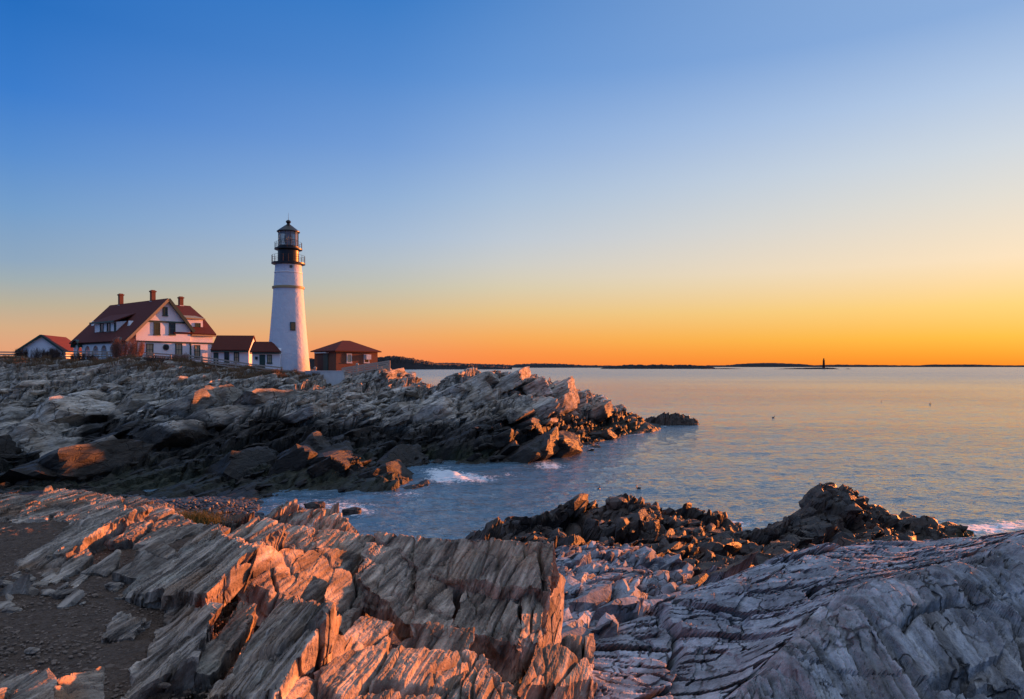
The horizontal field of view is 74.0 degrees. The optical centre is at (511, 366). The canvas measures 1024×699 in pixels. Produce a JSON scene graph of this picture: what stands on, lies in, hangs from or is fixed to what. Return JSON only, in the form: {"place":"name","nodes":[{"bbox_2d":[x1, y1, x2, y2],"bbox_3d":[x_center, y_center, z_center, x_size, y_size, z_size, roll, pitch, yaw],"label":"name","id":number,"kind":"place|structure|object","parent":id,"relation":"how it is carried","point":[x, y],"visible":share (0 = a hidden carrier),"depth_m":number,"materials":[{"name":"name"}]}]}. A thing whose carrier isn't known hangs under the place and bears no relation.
{"place":"outdoors","nodes":[
{"label":"outdoors","id":0,"kind":"place"},
{"bbox_2d":[0,505,253,698],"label":"gravel path","id":1,"kind":"structure","parent":0,"point":[34,536],"depth_m":4.54,"materials":[{"name":"gravel"}]},
{"bbox_2d":[0,580,13,586],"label":"stone","id":2,"kind":"object","parent":1,"relation":"on","point":[3,583],"visible":0.52,"depth_m":5.24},
{"bbox_2d":[0,601,14,608],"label":"stone","id":3,"kind":"object","parent":1,"relation":"on","point":[4,604],"visible":0.63,"depth_m":4.78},
{"bbox_2d":[5,594,13,600],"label":"stone","id":4,"kind":"object","parent":1,"relation":"on","point":[9,597],"visible":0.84,"depth_m":4.93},
{"bbox_2d":[1,607,21,612],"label":"stone","id":5,"kind":"object","parent":1,"relation":"on","point":[10,609],"visible":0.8,"depth_m":4.67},
{"bbox_2d":[0,573,31,595],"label":"rock slab","id":6,"kind":"object","parent":1,"relation":"on","point":[21,584],"visible":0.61,"depth_m":5.05,"materials":[{"name":"stone"}]},
{"bbox_2d":[12,574,21,578],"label":"stone","id":7,"kind":"object","parent":1,"relation":"on","point":[16,576],"visible":0.73,"depth_m":5.45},
{"bbox_2d":[13,566,21,572],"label":"stone","id":8,"kind":"object","parent":1,"relation":"on","point":[19,568],"visible":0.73,"depth_m":5.65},
{"bbox_2d":[0,668,57,698],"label":"rock slab","id":9,"kind":"object","parent":1,"relation":"on","point":[34,684],"visible":0.96,"depth_m":3.27,"materials":[{"name":"stone"}]},
{"bbox_2d":[24,647,39,653],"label":"stone","id":10,"kind":"object","parent":1,"relation":"on","point":[31,650],"visible":1,"depth_m":4.03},
{"bbox_2d":[25,589,39,595],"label":"stone","id":11,"kind":"object","parent":1,"relation":"on","point":[33,592],"visible":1,"depth_m":5.05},
{"bbox_2d":[32,581,48,586],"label":"stone","id":12,"kind":"object","parent":1,"relation":"on","point":[41,583],"visible":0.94,"depth_m":5.28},
{"bbox_2d":[14,551,76,576],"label":"rock slab","id":13,"kind":"object","parent":1,"relation":"on","point":[38,560],"visible":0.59,"depth_m":5.75,"materials":[{"name":"stone"}]},
{"bbox_2d":[40,589,54,595],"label":"stone","id":14,"kind":"object","parent":1,"relation":"on","point":[45,592],"visible":0.77,"depth_m":5.05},
{"bbox_2d":[55,582,68,590],"bbox_3d":[-3.439,1.692,5.194,0.052,0.071,0.097,0,0,43],"label":"stone","id":15,"kind":"object","parent":1,"relation":"on","point":[66,584],"visible":0.69,"depth_m":5.19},
{"bbox_2d":[50,588,78,598],"bbox_3d":[-3.305,1.688,5.040,0.105,0.064,0.175,0,0,35],"label":"stone","id":16,"kind":"object","parent":1,"relation":"on","point":[60,594],"visible":0.68,"depth_m":5.00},
{"bbox_2d":[63,576,70,580],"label":"stone","id":17,"kind":"object","parent":1,"relation":"on","point":[65,578],"visible":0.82,"depth_m":5.37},
{"bbox_2d":[41,548,93,583],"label":"rock slab","id":18,"kind":"object","parent":1,"relation":"on","point":[80,562],"visible":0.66,"depth_m":5.58,"materials":[{"name":"stone"}]},
{"bbox_2d":[57,589,84,608],"bbox_3d":[-3.157,1.683,4.865,0.075,0.138,0.176,0,0,25],"label":"stone","id":19,"kind":"object","parent":1,"relation":"on","point":[76,595],"visible":0.78,"depth_m":4.86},
{"bbox_2d":[70,574,87,587],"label":"rock slab","id":20,"kind":"object","parent":1,"relation":"on","point":[78,580],"visible":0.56,"depth_m":5.33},
{"bbox_2d":[54,666,104,698],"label":"rock slab","id":21,"kind":"object","parent":1,"relation":"on","point":[86,685],"visible":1,"depth_m":3.29,"materials":[{"name":"stone"}]},
{"bbox_2d":[25,504,152,560],"bbox_3d":[-3.970,1.643,6.457,0.760,0.544,1.470,0,0,0],"label":"rock slab","id":22,"kind":"object","parent":1,"relation":"on","point":[96,528],"visible":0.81,"depth_m":6.36,"materials":[{"name":"stone"}]},
{"bbox_2d":[81,549,120,577],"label":"rock slab","id":23,"kind":"object","parent":1,"relation":"on","point":[107,566],"visible":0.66,"depth_m":5.56,"materials":[{"name":"stone"}]},
{"bbox_2d":[104,582,123,590],"bbox_3d":[-3.062,1.693,5.225,0.136,0.062,0.084,0,0,0],"label":"stone","id":24,"kind":"object","parent":1,"relation":"on","point":[110,586],"visible":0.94,"depth_m":5.19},
{"bbox_2d":[101,611,150,643],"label":"rock slab","id":25,"kind":"object","parent":1,"relation":"on","point":[120,626],"visible":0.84,"depth_m":4.36,"materials":[{"name":"stone"}]},
{"bbox_2d":[123,512,134,523],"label":"rock slab","id":26,"kind":"object","parent":1,"relation":"on","point":[130,516],"visible":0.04,"depth_m":6.52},
{"bbox_2d":[112,550,168,584],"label":"rock slab","id":27,"kind":"object","parent":1,"relation":"on","point":[144,562],"visible":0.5,"depth_m":5.39,"materials":[{"name":"stone"}]},
{"bbox_2d":[104,506,207,550],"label":"rock slab","id":28,"kind":"object","parent":1,"relation":"on","point":[168,525],"visible":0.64,"depth_m":6.55,"materials":[{"name":"stone"}]},
{"bbox_2d":[135,537,177,558],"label":"rock slab","id":29,"kind":"object","parent":1,"relation":"on","point":[158,547],"visible":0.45,"depth_m":5.96,"materials":[{"name":"stone"}]},
{"bbox_2d":[121,601,222,698],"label":"rock slab","id":30,"kind":"object","parent":1,"relation":"on","point":[181,639],"visible":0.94,"depth_m":3.85,"materials":[{"name":"stone"}]},
{"bbox_2d":[157,682,170,688],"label":"stone","id":31,"kind":"object","parent":30,"relation":"on","point":[163,685],"visible":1,"depth_m":3.59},
{"bbox_2d":[136,527,259,614],"bbox_3d":[-2.482,1.579,5.249,0.769,0.587,1.986,0,0,-33],"label":"rock slab","id":32,"kind":"object","parent":1,"relation":"on","point":[220,569],"visible":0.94,"depth_m":4.84,"materials":[{"name":"stone"}]},
{"bbox_2d":[0,354,349,381],"bbox_3d":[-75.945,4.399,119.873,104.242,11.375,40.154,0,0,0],"label":"turf ground","id":33,"kind":"structure","parent":0,"point":[264,369],"depth_m":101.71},
{"bbox_2d":[0,351,13,356],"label":"rail fence","id":34,"kind":"object","parent":33,"relation":"on","point":[6,352],"visible":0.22,"depth_m":101.52,"materials":[{"name":"brown wood"}]},
{"bbox_2d":[17,334,81,358],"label":"garage","id":35,"kind":"structure","parent":33,"relation":"on","point":[45,342],"depth_m":118.09,"materials":[{"name":"white"}]},
{"bbox_2d":[63,351,187,358],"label":"rail fence","id":36,"kind":"object","parent":33,"relation":"on","point":[107,354],"visible":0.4,"depth_m":103.58,"materials":[{"name":"brown wood"}]},
{"bbox_2d":[69,290,215,362],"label":"keepers house","id":37,"kind":"structure","parent":33,"relation":"on","point":[166,326],"depth_m":113.41,"materials":[{"name":"white"}]},
{"bbox_2d":[99,323,103,331],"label":"window","id":38,"kind":"structure","parent":37,"relation":"in","point":[101,324],"depth_m":114.60,"materials":[{"name":"glass"}]},
{"bbox_2d":[106,323,110,331],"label":"window","id":39,"kind":"structure","parent":37,"relation":"in","point":[108,324],"depth_m":112.96,"materials":[{"name":"glass"}]},
{"bbox_2d":[146,343,153,354],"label":"window","id":40,"kind":"structure","parent":37,"relation":"in","point":[150,346],"depth_m":109.67,"materials":[{"name":"glass"}]},
{"bbox_2d":[153,322,160,334],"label":"window","id":41,"kind":"structure","parent":37,"relation":"in","point":[156,325],"depth_m":110.50,"materials":[{"name":"glass"}]},
{"bbox_2d":[162,307,167,315],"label":"window","id":42,"kind":"structure","parent":37,"relation":"in","point":[165,309],"depth_m":111.67,"materials":[{"name":"glass"}]},
{"bbox_2d":[163,344,168,349],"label":"round window","id":43,"kind":"structure","parent":37,"relation":"in","point":[165,347],"depth_m":111.63,"materials":[{"name":"glass"}]},
{"bbox_2d":[168,323,175,334],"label":"window","id":44,"kind":"structure","parent":37,"relation":"in","point":[172,326],"depth_m":112.57,"materials":[{"name":"glass"}]},
{"bbox_2d":[175,343,181,354],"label":"window","id":45,"kind":"structure","parent":37,"relation":"in","point":[178,346],"depth_m":113.37,"materials":[{"name":"glass"}]},
{"bbox_2d":[194,345,199,357],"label":"window","id":46,"kind":"structure","parent":37,"relation":"in","point":[196,347],"depth_m":116.20,"materials":[{"name":"glass"}]},
{"bbox_2d":[211,335,255,364],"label":"link building","id":47,"kind":"structure","parent":33,"relation":"on","point":[237,348],"depth_m":113.74,"materials":[{"name":"white"}]},
{"bbox_2d":[224,352,229,362],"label":"window","id":48,"kind":"structure","parent":47,"relation":"in","point":[226,354],"depth_m":113.26,"materials":[{"name":"glass"}]},
{"bbox_2d":[233,352,238,362],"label":"window","id":49,"kind":"structure","parent":47,"relation":"in","point":[236,354],"depth_m":113.48,"materials":[{"name":"glass"}]},
{"bbox_2d":[187,354,282,371],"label":"rail fence","id":50,"kind":"object","parent":33,"relation":"on","point":[235,364],"visible":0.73,"depth_m":100.53,"materials":[{"name":"brown wood"}]},
{"bbox_2d":[249,342,280,369],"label":"link building","id":51,"kind":"structure","parent":33,"relation":"on","point":[266,353],"depth_m":105.81,"materials":[{"name":"white"}]},
{"bbox_2d":[259,355,264,367],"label":"door","id":52,"kind":"structure","parent":51,"relation":"in","point":[261,357],"depth_m":105.67,"materials":[{"name":"green paint"}]},
{"bbox_2d":[267,355,271,363],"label":"window","id":53,"kind":"structure","parent":51,"relation":"in","point":[269,357],"depth_m":105.80,"materials":[{"name":"glass"}]},
{"bbox_2d":[269,214,309,371],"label":"lighthouse","id":54,"kind":"object","parent":33,"relation":"on","point":[288,334],"visible":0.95,"depth_m":108.02,"materials":[{"name":"paint"}]},
{"bbox_2d":[290,322,295,330],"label":"window","id":55,"kind":"structure","parent":54,"relation":"in","point":[292,324],"depth_m":107.52,"materials":[{"name":"glass"}]},
{"bbox_2d":[7,490,487,648],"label":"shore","id":56,"kind":"structure","parent":0,"point":[395,642],"depth_m":29.52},
{"bbox_2d":[540,493,741,537],"bbox_3d":[6.901,9.098,35.697,12.012,5.534,10.667,0,0,0],"label":"rock outcrop","id":57,"kind":"object","parent":56,"relation":"on","point":[574,513],"visible":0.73,"depth_m":33.59,"materials":[{"name":"stone"}]},
{"bbox_2d":[555,541,727,642],"bbox_3d":[2.048,5.126,16.258,5.831,3.785,16.431,0,0,16],"label":"rock outcrop","id":58,"kind":"object","parent":56,"relation":"on","point":[604,585],"visible":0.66,"depth_m":14.13,"materials":[{"name":"stone"}]},
{"bbox_2d":[732,537,1023,698],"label":"rock ledge","id":59,"kind":"object","parent":56,"relation":"on","point":[954,630],"visible":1,"depth_m":5.67,"materials":[{"name":"stone"}]},
{"bbox_2d":[790,482,976,540],"bbox_3d":[21.496,9.385,39.137,17.423,5.978,9.482,0,0,-45],"label":"rock outcrop","id":60,"kind":"object","parent":56,"relation":"on","point":[848,506],"visible":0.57,"depth_m":35.98,"materials":[{"name":"stone"}]},
{"bbox_2d":[7,498,519,698],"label":"bedrock ground","id":61,"kind":"structure","parent":0,"point":[289,512],"depth_m":7.05,"materials":[{"name":"stone"}]},
{"bbox_2d":[7,486,173,523],"bbox_3d":[-4.903,1.711,7.624,2.825,0.429,1.206,0,0,23],"label":"rock slab","id":62,"kind":"object","parent":61,"relation":"on","point":[73,506],"visible":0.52,"depth_m":7.74,"materials":[{"name":"stone"}]},
{"bbox_2d":[0,493,195,534],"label":"rock slab","id":63,"kind":"object","parent":61,"relation":"on","point":[12,505],"visible":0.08,"depth_m":7.79,"materials":[{"name":"stone"}]},
{"bbox_2d":[175,506,239,524],"bbox_3d":[-3.368,1.597,7.188,0.867,0.215,0.770,0,0,37],"label":"grass tuft","id":64,"kind":"object","parent":63,"relation":"on","point":[199,517],"visible":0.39,"depth_m":7.18,"materials":[{"name":"plant"}]},
{"bbox_2d":[114,522,229,607],"bbox_3d":[-2.764,1.693,5.726,0.369,0.447,1.775,0,0,0],"label":"rock slab","id":65,"kind":"object","parent":61,"relation":"on","point":[129,592],"visible":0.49,"depth_m":5.34,"materials":[{"name":"stone"}]},
{"bbox_2d":[194,601,257,698],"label":"rock slab","id":66,"kind":"object","parent":61,"relation":"on","point":[221,652],"visible":0.96,"depth_m":4.04,"materials":[{"name":"stone"}]},
{"bbox_2d":[205,516,287,551],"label":"rock slab","id":67,"kind":"object","parent":61,"relation":"on","point":[267,531],"visible":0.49,"depth_m":6.09,"materials":[{"name":"stone"}]},
{"bbox_2d":[207,595,334,698],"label":"rock slab","id":68,"kind":"object","parent":61,"relation":"on","point":[285,650],"visible":0.94,"depth_m":3.46,"materials":[{"name":"stone"}]},
{"bbox_2d":[236,544,324,625],"bbox_3d":[-1.737,1.735,5.441,0.264,0.769,1.226,0,0,18],"label":"rock slab","id":69,"kind":"object","parent":61,"relation":"on","point":[276,574],"visible":0.69,"depth_m":5.25,"materials":[{"name":"stone"}]},
{"bbox_2d":[279,523,319,552],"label":"rock slab","id":70,"kind":"object","parent":61,"relation":"on","point":[298,537],"visible":0.37,"depth_m":6.48,"materials":[{"name":"stone"}]},
{"bbox_2d":[283,547,363,605],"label":"rock slab","id":71,"kind":"object","parent":61,"relation":"on","point":[330,561],"visible":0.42,"depth_m":5.90,"materials":[{"name":"stone"}]},
{"bbox_2d":[310,601,340,679],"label":"rock slab","id":72,"kind":"object","parent":61,"relation":"on","point":[337,622],"visible":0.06,"depth_m":4.22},
{"bbox_2d":[308,527,374,560],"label":"rock slab","id":73,"kind":"object","parent":61,"relation":"on","point":[340,540],"visible":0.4,"depth_m":6.68,"materials":[{"name":"stone"}]},
{"bbox_2d":[331,634,351,660],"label":"rock slab","id":74,"kind":"object","parent":61,"relation":"on","point":[341,646],"visible":0.14,"depth_m":4.17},
{"bbox_2d":[324,568,364,634],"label":"rock slab","id":75,"kind":"object","parent":61,"relation":"on","point":[343,595],"visible":0.52,"depth_m":5.66,"materials":[{"name":"stone"}]},
{"bbox_2d":[351,641,373,650],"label":"rock slab","id":76,"kind":"object","parent":61,"relation":"on","point":[357,645],"visible":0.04,"depth_m":4.39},
{"bbox_2d":[343,616,393,654],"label":"rock slab","id":77,"kind":"object","parent":61,"relation":"on","point":[365,631],"visible":0.41,"depth_m":5.05,"materials":[{"name":"stone"}]},
{"bbox_2d":[357,542,415,641],"bbox_3d":[-1.115,2.050,6.227,0.581,0.689,1.028,0,0,-4],"label":"rock slab","id":78,"kind":"object","parent":61,"relation":"on","point":[386,580],"visible":0.8,"depth_m":6.07,"materials":[{"name":"stone"}]},
{"bbox_2d":[286,645,515,698],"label":"rock slab","id":79,"kind":"object","parent":61,"relation":"on","point":[402,672],"visible":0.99,"depth_m":3.57,"materials":[{"name":"stone"}]},
{"bbox_2d":[387,621,474,656],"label":"rock slab","id":80,"kind":"object","parent":61,"relation":"on","point":[430,636],"visible":0.32,"depth_m":4.83,"materials":[{"name":"stone"}]},
{"bbox_2d":[410,557,454,637],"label":"rock slab","id":81,"kind":"object","parent":61,"relation":"on","point":[432,601],"visible":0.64,"depth_m":6.00,"materials":[{"name":"stone"}]},
{"bbox_2d":[512,561,565,698],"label":"rock slab","id":82,"kind":"object","parent":61,"relation":"on","point":[553,628],"visible":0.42,"depth_m":6.65,"materials":[{"name":"stone"}]},
{"bbox_2d":[452,590,521,683],"bbox_3d":[-0.221,2.390,6.169,0.684,0.671,1.060,0,0,0],"label":"rock slab","id":83,"kind":"object","parent":82,"relation":"on","point":[496,624],"visible":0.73,"depth_m":5.86,"materials":[{"name":"stone"}]},
{"bbox_2d":[374,531,559,634],"bbox_3d":[-0.486,2.108,6.583,1.896,0.867,0.592,0,0,5],"label":"rock slab","id":84,"kind":"object","parent":83,"relation":"on","point":[494,568],"visible":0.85,"depth_m":6.54,"materials":[{"name":"stone"}]},
{"bbox_2d":[520,594,542,672],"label":"rock slab","id":85,"kind":"object","parent":82,"relation":"on","point":[530,632],"visible":0.81,"depth_m":5.99,"materials":[{"name":"stone"}]},
{"bbox_2d":[0,356,660,516],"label":"headland","id":86,"kind":"structure","parent":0,"point":[185,476],"depth_m":76.92,"materials":[{"name":"stone"}]},
{"bbox_2d":[12,346,45,358],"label":"bare shrub","id":87,"kind":"object","parent":86,"relation":"on","point":[21,351],"visible":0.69,"depth_m":100.62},
{"bbox_2d":[38,347,66,358],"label":"bare shrub","id":88,"kind":"object","parent":86,"relation":"on","point":[53,353],"visible":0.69,"depth_m":100.60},
{"bbox_2d":[69,352,99,360],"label":"bare shrub","id":89,"kind":"object","parent":86,"relation":"on","point":[79,356],"visible":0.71,"depth_m":99.49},
{"bbox_2d":[110,337,146,357],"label":"bare shrub","id":90,"kind":"object","parent":86,"relation":"on","point":[117,348],"visible":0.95,"depth_m":99.24,"materials":[{"name":"plant"}]},
{"bbox_2d":[139,355,170,362],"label":"bare shrub","id":91,"kind":"object","parent":86,"relation":"on","point":[148,358],"visible":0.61,"depth_m":98.03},
{"bbox_2d":[169,352,188,359],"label":"bare shrub","id":92,"kind":"object","parent":86,"relation":"on","point":[182,356],"visible":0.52,"depth_m":99.83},
{"bbox_2d":[120,494,266,517],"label":"beach pebbles","id":93,"kind":"object","parent":86,"relation":"on","point":[220,500],"visible":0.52,"depth_m":46.19,"materials":[{"name":"gravel"}]},
{"bbox_2d":[305,371,344,385],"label":"retaining wall","id":94,"kind":"structure","parent":86,"relation":"on","point":[334,377],"depth_m":97.18,"materials":[{"name":"concrete"}]},
{"bbox_2d":[310,340,381,371],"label":"brick building","id":95,"kind":"structure","parent":86,"relation":"on","point":[338,356],"depth_m":106.43,"materials":[{"name":"red"}]},
{"bbox_2d":[317,355,322,370],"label":"doorway","id":96,"kind":"structure","parent":95,"relation":"in","point":[319,357],"depth_m":106.75,"materials":[{"name":"black metal"}]},
{"bbox_2d":[323,354,327,370],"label":"door","id":97,"kind":"structure","parent":95,"relation":"in","point":[325,356],"depth_m":105.60,"materials":[{"name":"green paint"}]},
{"bbox_2d":[346,354,351,362],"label":"window","id":98,"kind":"structure","parent":95,"relation":"in","point":[348,356],"depth_m":105.67,"materials":[{"name":"glass"}]},
{"bbox_2d":[342,360,389,377],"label":"ramp railing","id":99,"kind":"object","parent":86,"relation":"on","point":[369,365],"visible":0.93,"depth_m":98.46,"materials":[{"name":"brown wood"}]},
{"bbox_2d":[309,355,511,368],"bbox_3d":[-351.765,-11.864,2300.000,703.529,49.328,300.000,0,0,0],"label":"hills","id":100,"kind":"structure","parent":0,"point":[396,362],"depth_m":2193.66,"materials":[{"name":"plant"}]},
{"bbox_2d":[0,0,1023,365],"label":"sky","id":101,"kind":"structure","parent":0,"point":[506,182],"materials":[{"name":"blue"}]},
{"bbox_2d":[436,363,610,367],"bbox_3d":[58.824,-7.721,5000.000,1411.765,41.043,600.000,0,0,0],"label":"hills","id":102,"kind":"structure","parent":0,"point":[541,365],"depth_m":4779.85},
{"bbox_2d":[118,367,1023,539],"bbox_3d":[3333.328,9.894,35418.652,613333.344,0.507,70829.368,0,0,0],"label":"sea","id":103,"kind":"structure","parent":0,"point":[953,451],"depth_m":74.69,"materials":[{"name":"liquid"}]},
{"bbox_2d":[303,501,325,508],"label":"boulder","id":104,"kind":"object","parent":103,"relation":"in","point":[316,505],"visible":0.83,"depth_m":47.48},
{"bbox_2d":[342,507,361,515],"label":"boulder","id":105,"kind":"object","parent":103,"relation":"in","point":[351,511],"visible":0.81,"depth_m":45.65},
{"bbox_2d":[644,412,699,425],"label":"islet","id":106,"kind":"object","parent":103,"relation":"in","point":[665,419],"visible":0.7,"depth_m":116.17,"materials":[{"name":"stone"}]},
{"bbox_2d":[465,511,915,586],"bbox_3d":[8.902,7.081,25.476,25.687,6.732,24.562,0,0,0],"label":"rock outcrop","id":107,"kind":"object","parent":103,"relation":"in","point":[726,547],"visible":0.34,"depth_m":29.64,"materials":[{"name":"stone"}]},
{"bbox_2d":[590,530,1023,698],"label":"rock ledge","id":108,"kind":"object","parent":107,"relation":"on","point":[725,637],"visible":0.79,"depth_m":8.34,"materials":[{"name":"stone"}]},
{"bbox_2d":[518,633,594,698],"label":"rock slab","id":109,"kind":"object","parent":108,"relation":"on","point":[563,669],"visible":1,"depth_m":5.71,"materials":[{"name":"stone"}]},
{"bbox_2d":[593,682,597,695],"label":"rock slab","id":110,"kind":"object","parent":108,"relation":"on","point":[595,685],"visible":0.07,"depth_m":6.12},
{"bbox_2d":[600,364,713,368],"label":"island","id":111,"kind":"structure","parent":0,"point":[652,366],"depth_m":2633.77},
{"bbox_2d":[704,368,734,368],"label":"island","id":112,"kind":"structure","parent":0,"point":[719,368],"depth_m":2478.39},
{"bbox_2d":[784,367,836,368],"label":"island","id":113,"kind":"structure","parent":0,"point":[811,368],"depth_m":2367.97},
{"bbox_2d":[706,363,1023,366],"bbox_3d":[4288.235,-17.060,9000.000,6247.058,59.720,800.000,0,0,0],"label":"hills","id":114,"kind":"structure","parent":0,"point":[806,365],"depth_m":8709.82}
]}

